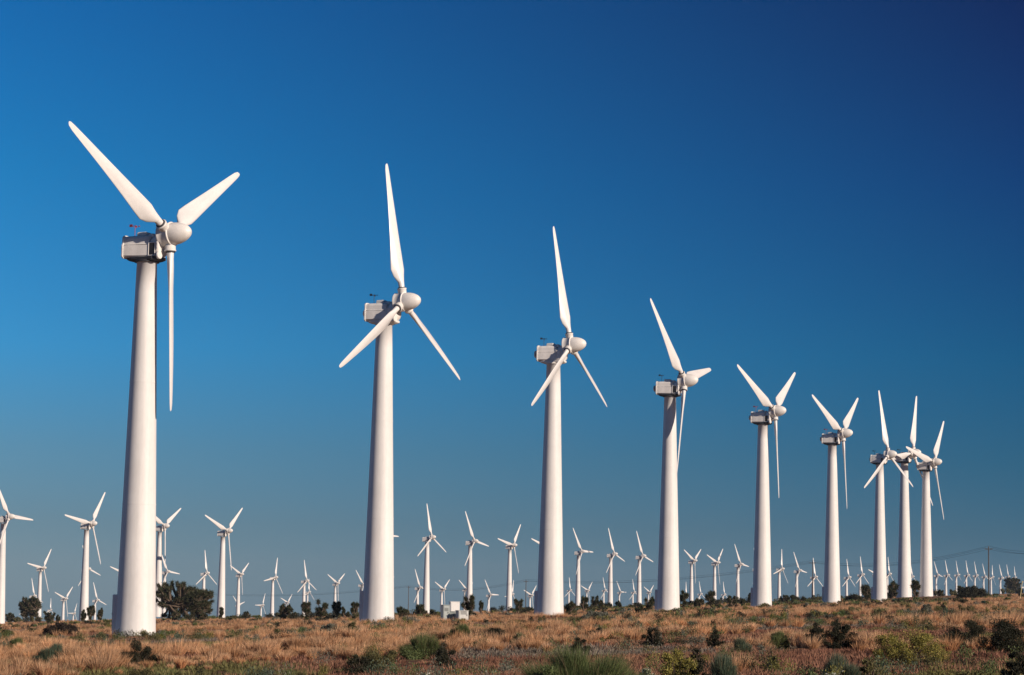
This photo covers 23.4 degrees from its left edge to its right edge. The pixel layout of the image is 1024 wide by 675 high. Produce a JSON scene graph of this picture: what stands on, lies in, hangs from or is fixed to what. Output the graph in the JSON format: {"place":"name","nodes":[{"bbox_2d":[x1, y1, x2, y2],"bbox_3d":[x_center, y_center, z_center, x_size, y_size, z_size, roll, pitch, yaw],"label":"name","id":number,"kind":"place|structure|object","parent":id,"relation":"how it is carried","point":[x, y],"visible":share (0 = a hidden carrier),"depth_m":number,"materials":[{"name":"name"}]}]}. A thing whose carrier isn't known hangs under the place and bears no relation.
{"place":"outdoors","nodes":[
{"label":"outdoors","id":0,"kind":"place"},
{"bbox_2d":[0,0,1023,621],"label":"sky","id":1,"kind":"structure","parent":0,"point":[829,193],"materials":[{"name":"blue"}]},
{"bbox_2d":[0,593,1023,674],"bbox_3d":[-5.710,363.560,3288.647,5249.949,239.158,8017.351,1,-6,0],"label":"ground","id":2,"kind":"structure","parent":0,"point":[415,661],"depth_m":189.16,"materials":[{"name":"brown plant"}]},
{"bbox_2d":[6,637,24,648],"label":"shrub","id":3,"kind":"object","parent":2,"relation":"on","point":[16,640],"visible":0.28,"depth_m":121.01,"materials":[{"name":"green plant"}]},
{"bbox_2d":[0,491,32,623],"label":"wind turbine","id":4,"kind":"object","parent":2,"relation":"on","point":[6,519],"visible":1,"depth_m":731.79,"materials":[{"name":"white paint"}]},
{"bbox_2d":[18,596,41,621],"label":"joshua tree","id":5,"kind":"object","parent":2,"relation":"on","point":[31,606],"visible":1,"depth_m":786.57,"materials":[{"name":"green plant"}]},
{"bbox_2d":[27,550,50,617],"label":"wind turbine","id":6,"kind":"object","parent":2,"relation":"on","point":[40,569],"visible":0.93,"depth_m":1333.28,"materials":[{"name":"white paint"}]},
{"bbox_2d":[28,641,68,663],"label":"shrub","id":7,"kind":"object","parent":2,"relation":"on","point":[44,654],"visible":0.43,"depth_m":76.42,"materials":[{"name":"green plant"}]},
{"bbox_2d":[43,611,55,622],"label":"joshua tree","id":8,"kind":"object","parent":2,"relation":"on","point":[48,617],"visible":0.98,"depth_m":671.75,"materials":[{"name":"green plant"}]},
{"bbox_2d":[38,620,80,634],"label":"shrub","id":9,"kind":"object","parent":2,"relation":"on","point":[61,626],"visible":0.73,"depth_m":208.48,"materials":[{"name":"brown plant"}]},
{"bbox_2d":[55,587,72,619],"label":"wind turbine","id":10,"kind":"object","parent":2,"relation":"on","point":[63,599],"visible":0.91,"depth_m":1789.05,"materials":[{"name":"white paint"}]},
{"bbox_2d":[65,492,104,620],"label":"wind turbine","id":11,"kind":"object","parent":2,"relation":"on","point":[84,591],"visible":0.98,"depth_m":786.54,"materials":[{"name":"white paint"}]},
{"bbox_2d":[86,605,95,620],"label":"joshua tree","id":12,"kind":"object","parent":2,"relation":"on","point":[91,611],"visible":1,"depth_m":516.44,"materials":[{"name":"green plant"}]},
{"bbox_2d":[117,665,155,674],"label":"shrub","id":13,"kind":"object","parent":2,"relation":"on","point":[145,672],"visible":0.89,"depth_m":52.47,"materials":[{"name":"green plant"}]},
{"bbox_2d":[117,640,159,663],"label":"shrub","id":14,"kind":"object","parent":2,"relation":"on","point":[140,656],"visible":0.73,"depth_m":75.26,"materials":[{"name":"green plant"}]},
{"bbox_2d":[69,121,239,637],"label":"wind turbine","id":15,"kind":"object","parent":2,"relation":"on","point":[134,603],"visible":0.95,"depth_m":189.28,"materials":[{"name":"white paint"}]},
{"bbox_2d":[156,508,180,616],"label":"wind turbine","id":16,"kind":"object","parent":2,"relation":"on","point":[163,527],"visible":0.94,"depth_m":866.68,"materials":[{"name":"white paint"}]},
{"bbox_2d":[162,556,178,612],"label":"wind turbine","id":17,"kind":"object","parent":2,"relation":"on","point":[165,573],"visible":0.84,"depth_m":1442.57,"materials":[{"name":"white paint"}]},
{"bbox_2d":[156,580,197,620],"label":"joshua tree","id":18,"kind":"object","parent":2,"relation":"on","point":[176,607],"visible":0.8,"depth_m":515.03,"materials":[{"name":"green plant"}]},
{"bbox_2d":[182,588,215,620],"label":"joshua tree","id":19,"kind":"object","parent":2,"relation":"on","point":[198,604],"visible":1,"depth_m":497.52,"materials":[{"name":"green plant"}]},
{"bbox_2d":[196,553,215,588],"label":"wind turbine","id":20,"kind":"object","parent":2,"relation":"on","point":[206,573],"visible":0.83,"depth_m":1462.98,"materials":[{"name":"white paint"}]},
{"bbox_2d":[205,508,242,617],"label":"wind turbine","id":21,"kind":"object","parent":2,"relation":"on","point":[222,533],"visible":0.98,"depth_m":851.25,"materials":[{"name":"white paint"}]},
{"bbox_2d":[230,563,248,615],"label":"wind turbine","id":22,"kind":"object","parent":2,"relation":"on","point":[238,575],"visible":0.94,"depth_m":1631.07,"materials":[{"name":"white paint"}]},
{"bbox_2d":[264,558,281,614],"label":"wind turbine","id":23,"kind":"object","parent":2,"relation":"on","point":[272,595],"visible":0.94,"depth_m":1591.27,"materials":[{"name":"white paint"}]},
{"bbox_2d":[277,603,294,619],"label":"joshua tree","id":24,"kind":"object","parent":2,"relation":"on","point":[284,611],"visible":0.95,"depth_m":410.80,"materials":[{"name":"green plant"}]},
{"bbox_2d":[297,560,314,615],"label":"wind turbine","id":25,"kind":"object","parent":2,"relation":"on","point":[303,586],"visible":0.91,"depth_m":1611.60,"materials":[{"name":"white paint"}]},
{"bbox_2d":[300,601,311,614],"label":"joshua tree","id":26,"kind":"object","parent":2,"relation":"on","point":[304,605],"visible":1,"depth_m":407.39,"materials":[{"name":"green plant"}]},
{"bbox_2d":[313,599,328,618],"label":"joshua tree","id":27,"kind":"object","parent":2,"relation":"on","point":[321,612],"visible":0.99,"depth_m":389.99,"materials":[{"name":"green plant"}]},
{"bbox_2d":[330,600,341,618],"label":"joshua tree","id":28,"kind":"object","parent":2,"relation":"on","point":[336,607],"visible":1,"depth_m":363.47,"materials":[{"name":"green plant"}]},
{"bbox_2d":[328,574,344,612],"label":"wind turbine","id":29,"kind":"object","parent":2,"relation":"on","point":[336,583],"visible":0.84,"depth_m":1790.47,"materials":[{"name":"white paint"}]},
{"bbox_2d":[350,601,359,614],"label":"joshua tree","id":30,"kind":"object","parent":2,"relation":"on","point":[354,608],"visible":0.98,"depth_m":379.89,"materials":[{"name":"green plant"}]},
{"bbox_2d":[343,654,374,674],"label":"shrub","id":31,"kind":"object","parent":2,"relation":"on","point":[361,664],"visible":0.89,"depth_m":62.07,"materials":[{"name":"green plant"}]},
{"bbox_2d":[343,643,405,673],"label":"shrub","id":32,"kind":"object","parent":2,"relation":"on","point":[390,655],"visible":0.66,"depth_m":62.53,"materials":[{"name":"green plant"}]},
{"bbox_2d":[339,163,459,621],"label":"wind turbine","id":33,"kind":"object","parent":2,"relation":"on","point":[377,592],"visible":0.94,"depth_m":236.71,"materials":[{"name":"white paint"}]},
{"bbox_2d":[396,606,408,617],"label":"joshua tree","id":34,"kind":"object","parent":2,"relation":"on","point":[401,612],"visible":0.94,"depth_m":315.85,"materials":[{"name":"green plant"}]},
{"bbox_2d":[396,630,440,659],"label":"shrub","id":35,"kind":"object","parent":2,"relation":"on","point":[424,642],"visible":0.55,"depth_m":73.83,"materials":[{"name":"green plant"}]},
{"bbox_2d":[414,570,422,603],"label":"wind turbine","id":36,"kind":"object","parent":2,"relation":"on","point":[417,594],"visible":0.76,"depth_m":1710.51,"materials":[{"name":"white paint"}]},
{"bbox_2d":[416,604,424,614],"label":"joshua tree","id":37,"kind":"object","parent":2,"relation":"on","point":[420,610],"visible":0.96,"depth_m":363.55,"materials":[{"name":"green plant"}]},
{"bbox_2d":[418,505,445,611],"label":"wind turbine","id":38,"kind":"object","parent":2,"relation":"on","point":[426,588],"visible":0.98,"depth_m":995.69,"materials":[{"name":"white paint"}]},
{"bbox_2d":[435,579,449,611],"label":"wind turbine","id":39,"kind":"object","parent":2,"relation":"on","point":[442,589],"visible":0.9,"depth_m":1939.41,"materials":[{"name":"white paint"}]},
{"bbox_2d":[434,640,456,665],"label":"shrub","id":40,"kind":"object","parent":2,"relation":"on","point":[444,651],"visible":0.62,"depth_m":67.76,"materials":[{"name":"green plant"}]},
{"bbox_2d":[441,605,449,619],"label":"utility cabinet","id":41,"kind":"object","parent":2,"relation":"on","point":[445,611],"visible":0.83,"depth_m":230.51,"materials":[{"name":"grey metal"}]},
{"bbox_2d":[449,601,459,610],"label":"utility cabinet","id":42,"kind":"object","parent":2,"relation":"on","point":[454,605],"visible":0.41,"depth_m":232.51,"materials":[{"name":"white metal"}]},
{"bbox_2d":[447,622,471,637],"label":"shrub","id":43,"kind":"object","parent":2,"relation":"on","point":[462,628],"visible":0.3,"depth_m":108.90,"materials":[{"name":"green plant"}]},
{"bbox_2d":[455,610,468,619],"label":"transformer box","id":44,"kind":"object","parent":2,"relation":"on","point":[461,614],"visible":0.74,"depth_m":229.79,"materials":[{"name":"grey paint"}]},
{"bbox_2d":[460,594,475,618],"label":"joshua tree","id":45,"kind":"object","parent":2,"relation":"on","point":[466,604],"visible":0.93,"depth_m":238.49,"materials":[{"name":"green plant"}]},
{"bbox_2d":[465,511,488,600],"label":"wind turbine","id":46,"kind":"object","parent":2,"relation":"on","point":[469,573],"visible":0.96,"depth_m":1055.56,"materials":[{"name":"white paint"}]},
{"bbox_2d":[483,626,509,637],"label":"shrub","id":47,"kind":"object","parent":2,"relation":"on","point":[491,630],"visible":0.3,"depth_m":107.19,"materials":[{"name":"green plant"}]},
{"bbox_2d":[498,524,520,611],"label":"wind turbine","id":48,"kind":"object","parent":2,"relation":"on","point":[510,546],"visible":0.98,"depth_m":1154.93,"materials":[{"name":"white paint"}]},
{"bbox_2d":[0,585,1023,674],"bbox_3d":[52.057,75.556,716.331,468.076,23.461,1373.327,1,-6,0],"label":"herbs","id":49,"kind":"object","parent":2,"relation":"on","point":[159,634],"visible":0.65,"depth_m":142.96,"materials":[{"name":"brown plant"}]},
{"bbox_2d":[0,595,1023,674],"bbox_3d":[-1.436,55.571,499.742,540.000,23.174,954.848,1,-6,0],"label":"scrub","id":50,"kind":"object","parent":2,"relation":"on","point":[817,656],"visible":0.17,"depth_m":69.12,"materials":[{"name":"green plant"}]},
{"bbox_2d":[514,599,523,612],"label":"joshua tree","id":51,"kind":"object","parent":2,"relation":"on","point":[518,604],"visible":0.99,"depth_m":429.72,"materials":[{"name":"green plant"}]},
{"bbox_2d":[533,660,557,674],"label":"shrub","id":52,"kind":"object","parent":2,"relation":"on","point":[548,671],"visible":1,"depth_m":37.88,"materials":[{"name":"green plant"}]},
{"bbox_2d":[531,226,606,615],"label":"wind turbine","id":53,"kind":"object","parent":2,"relation":"on","point":[548,593],"visible":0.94,"depth_m":278.25,"materials":[{"name":"white paint"}]},
{"bbox_2d":[565,600,575,614],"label":"joshua tree","id":54,"kind":"object","parent":2,"relation":"on","point":[570,606],"visible":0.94,"depth_m":307.52,"materials":[{"name":"green plant"}]},
{"bbox_2d":[569,636,593,652],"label":"shrub","id":55,"kind":"object","parent":2,"relation":"on","point":[577,639],"visible":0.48,"depth_m":74.70,"materials":[{"name":"green plant"}]},
{"bbox_2d":[511,641,653,674],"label":"shrub","id":56,"kind":"object","parent":2,"relation":"on","point":[568,664],"visible":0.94,"depth_m":38.52,"materials":[{"name":"green plant"}]},
{"bbox_2d":[573,529,592,605],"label":"wind turbine","id":57,"kind":"object","parent":2,"relation":"on","point":[577,589],"visible":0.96,"depth_m":1254.18,"materials":[{"name":"white paint"}]},
{"bbox_2d":[579,595,588,610],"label":"joshua tree","id":58,"kind":"object","parent":2,"relation":"on","point":[584,600],"visible":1,"depth_m":425.90,"materials":[{"name":"green plant"}]},
{"bbox_2d":[580,608,615,619],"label":"shrub","id":59,"kind":"object","parent":2,"relation":"on","point":[590,614],"visible":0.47,"depth_m":205.11,"materials":[{"name":"green plant"}]},
{"bbox_2d":[606,528,624,604],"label":"wind turbine","id":60,"kind":"object","parent":2,"relation":"on","point":[610,584],"visible":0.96,"depth_m":1254.50,"materials":[{"name":"white paint"}]},
{"bbox_2d":[636,531,652,603],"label":"wind turbine","id":61,"kind":"object","parent":2,"relation":"on","point":[638,573],"visible":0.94,"depth_m":1284.24,"materials":[{"name":"white paint"}]},
{"bbox_2d":[644,596,654,611],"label":"joshua tree","id":62,"kind":"object","parent":2,"relation":"on","point":[650,603],"visible":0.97,"depth_m":351.04,"materials":[{"name":"green plant"}]},
{"bbox_2d":[640,626,664,646],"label":"shrub","id":63,"kind":"object","parent":2,"relation":"on","point":[652,638],"visible":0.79,"depth_m":84.49,"materials":[{"name":"green plant"}]},
{"bbox_2d":[652,646,700,674],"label":"shrub","id":64,"kind":"object","parent":2,"relation":"on","point":[671,666],"visible":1,"depth_m":45.61,"materials":[{"name":"green plant"}]},
{"bbox_2d":[650,298,710,610],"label":"wind turbine","id":65,"kind":"object","parent":2,"relation":"on","point":[667,597],"visible":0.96,"depth_m":327.89,"materials":[{"name":"white paint"}]},
{"bbox_2d":[679,590,688,606],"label":"joshua tree","id":66,"kind":"object","parent":2,"relation":"on","point":[684,597],"visible":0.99,"depth_m":422.26,"materials":[{"name":"green plant"}]},
{"bbox_2d":[684,549,700,600],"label":"wind turbine","id":67,"kind":"object","parent":2,"relation":"on","point":[692,561],"visible":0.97,"depth_m":1483.32,"materials":[{"name":"white paint"}]},
{"bbox_2d":[685,646,709,674],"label":"shrub","id":68,"kind":"object","parent":2,"relation":"on","point":[698,669],"visible":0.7,"depth_m":46.85,"materials":[{"name":"green plant"}]},
{"bbox_2d":[703,590,716,605],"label":"joshua tree","id":69,"kind":"object","parent":2,"relation":"on","point":[710,595],"visible":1,"depth_m":473.39,"materials":[{"name":"green plant"}]},
{"bbox_2d":[704,630,725,647],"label":"shrub","id":70,"kind":"object","parent":2,"relation":"on","point":[714,641],"visible":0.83,"depth_m":80.87,"materials":[{"name":"green plant"}]},
{"bbox_2d":[707,549,722,599],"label":"wind turbine","id":71,"kind":"object","parent":2,"relation":"on","point":[716,563],"visible":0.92,"depth_m":1513.49,"materials":[{"name":"white paint"}]},
{"bbox_2d":[706,652,740,674],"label":"shrub","id":72,"kind":"object","parent":2,"relation":"on","point":[722,665],"visible":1,"depth_m":44.78,"materials":[{"name":"green plant"}]},
{"bbox_2d":[726,595,736,605],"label":"joshua tree","id":73,"kind":"object","parent":2,"relation":"on","point":[733,601],"visible":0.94,"depth_m":376.81,"materials":[{"name":"green plant"}]},
{"bbox_2d":[735,546,748,597],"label":"wind turbine","id":74,"kind":"object","parent":2,"relation":"on","point":[740,564],"visible":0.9,"depth_m":1513.05,"materials":[{"name":"white paint"}]},
{"bbox_2d":[732,637,753,653],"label":"shrub","id":75,"kind":"object","parent":2,"relation":"on","point":[745,645],"visible":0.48,"depth_m":72.08,"materials":[{"name":"green plant"}]},
{"bbox_2d":[737,364,795,606],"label":"wind turbine","id":76,"kind":"object","parent":2,"relation":"on","point":[761,591],"visible":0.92,"depth_m":388.35,"materials":[{"name":"white paint"}]},
{"bbox_2d":[768,630,790,648],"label":"shrub","id":77,"kind":"object","parent":2,"relation":"on","point":[783,639],"visible":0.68,"depth_m":77.94,"materials":[{"name":"green plant"}]},
{"bbox_2d":[774,551,787,599],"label":"wind turbine","id":78,"kind":"object","parent":2,"relation":"on","point":[779,583],"visible":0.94,"depth_m":1632.64,"materials":[{"name":"white paint"}]},
{"bbox_2d":[794,554,806,596],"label":"wind turbine","id":79,"kind":"object","parent":2,"relation":"on","point":[796,572],"visible":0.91,"depth_m":1652.33,"materials":[{"name":"white paint"}]},
{"bbox_2d":[801,623,831,647],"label":"shrub","id":80,"kind":"object","parent":2,"relation":"on","point":[816,629],"visible":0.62,"depth_m":77.40,"materials":[{"name":"green plant"}]},
{"bbox_2d":[812,394,857,602],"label":"wind turbine","id":81,"kind":"object","parent":2,"relation":"on","point":[831,587],"visible":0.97,"depth_m":447.43,"materials":[{"name":"white paint"}]},
{"bbox_2d":[819,620,858,649],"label":"shrub","id":82,"kind":"object","parent":2,"relation":"on","point":[837,638],"visible":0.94,"depth_m":74.65,"materials":[{"name":"green plant"}]},
{"bbox_2d":[817,647,861,674],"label":"shrub","id":83,"kind":"object","parent":2,"relation":"on","point":[847,668],"visible":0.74,"depth_m":44.78,"materials":[{"name":"green plant"}]},
{"bbox_2d":[842,563,854,596],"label":"wind turbine","id":84,"kind":"object","parent":2,"relation":"on","point":[846,579],"visible":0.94,"depth_m":1821.78,"materials":[{"name":"white paint"}]},
{"bbox_2d":[845,594,862,600],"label":"shrub","id":85,"kind":"object","parent":2,"relation":"on","point":[853,597],"visible":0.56,"depth_m":535.20,"materials":[{"name":"green plant"}]},
{"bbox_2d":[856,557,867,595],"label":"wind turbine","id":86,"kind":"object","parent":2,"relation":"on","point":[860,575],"visible":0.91,"depth_m":1841.71,"materials":[{"name":"white paint"}]},
{"bbox_2d":[861,583,870,599],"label":"joshua tree","id":87,"kind":"object","parent":2,"relation":"on","point":[866,591],"visible":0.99,"depth_m":526.12,"materials":[{"name":"green plant"}]},
{"bbox_2d":[859,658,877,674],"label":"shrub","id":88,"kind":"object","parent":2,"relation":"on","point":[867,668],"visible":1,"depth_m":42.93,"materials":[{"name":"green plant"}]},
{"bbox_2d":[864,391,912,599],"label":"wind turbine","id":89,"kind":"object","parent":2,"relation":"on","point":[879,587],"visible":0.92,"depth_m":517.85,"materials":[{"name":"white paint"}]},
{"bbox_2d":[887,580,899,598],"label":"joshua tree","id":90,"kind":"object","parent":2,"relation":"on","point":[893,587],"visible":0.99,"depth_m":535.40,"materials":[{"name":"green plant"}]},
{"bbox_2d":[888,396,932,597],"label":"wind turbine","id":91,"kind":"object","parent":2,"relation":"on","point":[904,459],"visible":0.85,"depth_m":563.88,"materials":[{"name":"white paint"}]},
{"bbox_2d":[868,624,957,664],"bbox_3d":[9.372,7.209,58.064,2.194,1.112,1.860,1,-6,0],"label":"shrub","id":92,"kind":"object","parent":2,"relation":"on","point":[894,648],"visible":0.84,"depth_m":57.74,"materials":[{"name":"green plant"}]},
{"bbox_2d":[909,579,920,596],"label":"joshua tree","id":93,"kind":"object","parent":2,"relation":"on","point":[915,585],"visible":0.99,"depth_m":540.56,"materials":[{"name":"green plant"}]},
{"bbox_2d":[906,421,943,596],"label":"wind turbine","id":94,"kind":"object","parent":2,"relation":"on","point":[928,464],"visible":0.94,"depth_m":563.95,"materials":[{"name":"white paint"}]},
{"bbox_2d":[920,604,933,614],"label":"shrub","id":95,"kind":"object","parent":2,"relation":"on","point":[925,607],"visible":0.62,"depth_m":173.80,"materials":[{"name":"green plant"}]},
{"bbox_2d":[934,618,988,647],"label":"shrub","id":96,"kind":"object","parent":2,"relation":"on","point":[974,629],"visible":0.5,"depth_m":70.13,"materials":[{"name":"green plant"}]},
{"bbox_2d":[954,586,989,597],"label":"shrub","id":97,"kind":"object","parent":2,"relation":"on","point":[973,592],"visible":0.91,"depth_m":539.46,"materials":[{"name":"green plant"}]},
{"bbox_2d":[972,615,1023,652],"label":"shrub","id":98,"kind":"object","parent":2,"relation":"on","point":[1006,633],"visible":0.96,"depth_m":63.12,"materials":[{"name":"green plant"}]},
{"bbox_2d":[999,647,1023,674],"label":"shrub","id":99,"kind":"object","parent":2,"relation":"on","point":[1015,668],"visible":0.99,"depth_m":46.44,"materials":[{"name":"green plant"}]},
{"bbox_2d":[1003,577,1021,591],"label":"joshua tree","id":100,"kind":"object","parent":2,"relation":"on","point":[1013,582],"visible":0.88,"depth_m":1402.95,"materials":[{"name":"green plant"}]},
{"bbox_2d":[213,548,1023,595],"bbox_3d":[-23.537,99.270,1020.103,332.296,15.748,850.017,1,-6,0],"label":"power cable","id":101,"kind":"object","parent":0,"point":[691,578],"visible":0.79,"depth_m":894.28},
{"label":"utility pole","id":102,"kind":"object","parent":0,"visible":0},
{"bbox_2d":[213,547,1012,594],"bbox_3d":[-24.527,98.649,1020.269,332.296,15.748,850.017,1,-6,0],"label":"power cable","id":103,"kind":"object","parent":102,"relation":"attached to","point":[633,580],"visible":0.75,"depth_m":1012.37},
{"bbox_2d":[233,548,1020,595],"bbox_3d":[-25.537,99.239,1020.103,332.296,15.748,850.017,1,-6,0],"label":"power cable","id":104,"kind":"object","parent":102,"relation":"attached to","point":[706,576],"visible":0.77,"depth_m":885.58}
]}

